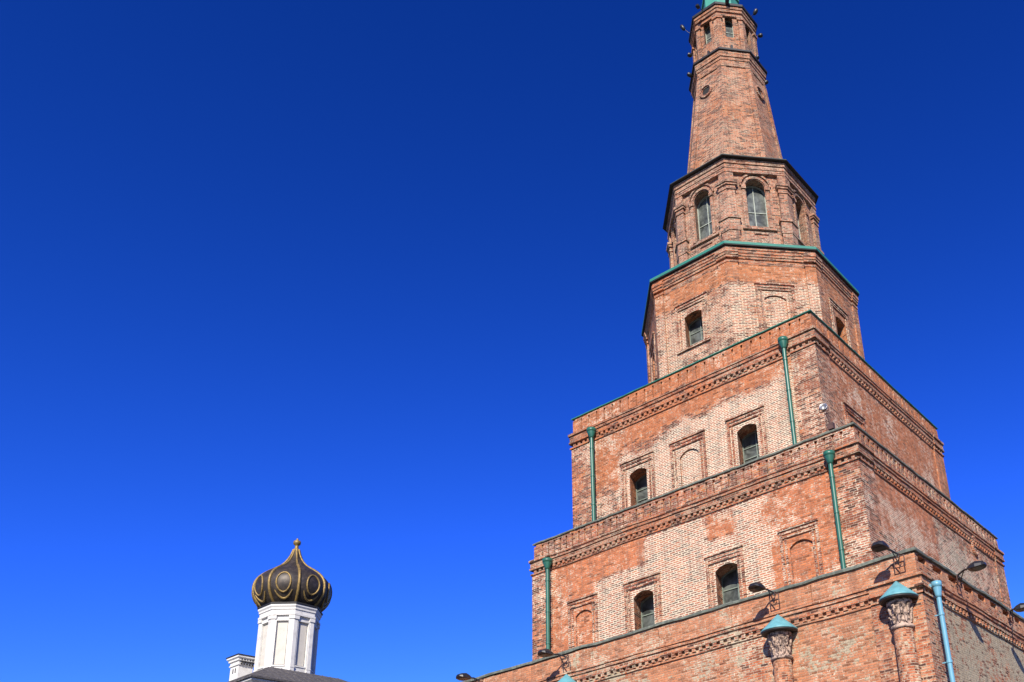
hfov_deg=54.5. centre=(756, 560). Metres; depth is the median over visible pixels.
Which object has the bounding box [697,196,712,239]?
window frame
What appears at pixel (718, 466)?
brick tower
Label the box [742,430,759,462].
window frame
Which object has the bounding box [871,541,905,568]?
floodlight
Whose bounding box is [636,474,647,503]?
window frame
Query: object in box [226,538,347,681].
domed church
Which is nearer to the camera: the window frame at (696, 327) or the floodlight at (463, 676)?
the floodlight at (463, 676)
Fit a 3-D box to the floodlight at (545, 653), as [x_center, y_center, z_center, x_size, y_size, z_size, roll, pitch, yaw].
[-6.864,3.385,32.510,1.437,0.582,0.496,12,-27,-38]
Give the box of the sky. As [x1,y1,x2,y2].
[0,0,1023,681]
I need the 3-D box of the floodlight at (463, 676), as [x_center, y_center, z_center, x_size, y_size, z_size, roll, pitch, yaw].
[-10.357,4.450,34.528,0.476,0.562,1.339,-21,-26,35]
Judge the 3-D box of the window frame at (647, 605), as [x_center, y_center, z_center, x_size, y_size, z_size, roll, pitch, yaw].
[-3.868,2.404,36.372,1.396,2.350,0.060,-18,-24,29]
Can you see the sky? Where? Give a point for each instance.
(350, 280)
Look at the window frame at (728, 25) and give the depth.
52.07 m
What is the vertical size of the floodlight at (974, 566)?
0.490 m
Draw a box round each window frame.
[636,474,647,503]
[640,595,654,627]
[689,316,703,345]
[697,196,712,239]
[705,25,710,43]
[721,568,739,603]
[725,21,733,37]
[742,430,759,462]
[746,186,768,226]
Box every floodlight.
[456,673,483,681]
[537,649,568,668]
[748,582,779,605]
[819,403,834,432]
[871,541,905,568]
[955,561,986,587]
[1005,603,1023,623]
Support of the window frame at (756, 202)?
in the brick tower
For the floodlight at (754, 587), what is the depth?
28.09 m
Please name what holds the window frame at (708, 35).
in the brick tower
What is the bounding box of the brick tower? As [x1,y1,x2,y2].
[462,0,1023,681]
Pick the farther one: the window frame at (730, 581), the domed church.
the domed church
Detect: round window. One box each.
[699,84,712,97]
[755,85,764,100]
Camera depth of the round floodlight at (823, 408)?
33.42 m
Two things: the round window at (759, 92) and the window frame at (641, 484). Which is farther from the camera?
the round window at (759, 92)
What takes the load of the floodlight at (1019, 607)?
attached to the brick tower
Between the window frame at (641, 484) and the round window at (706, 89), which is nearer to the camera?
the window frame at (641, 484)

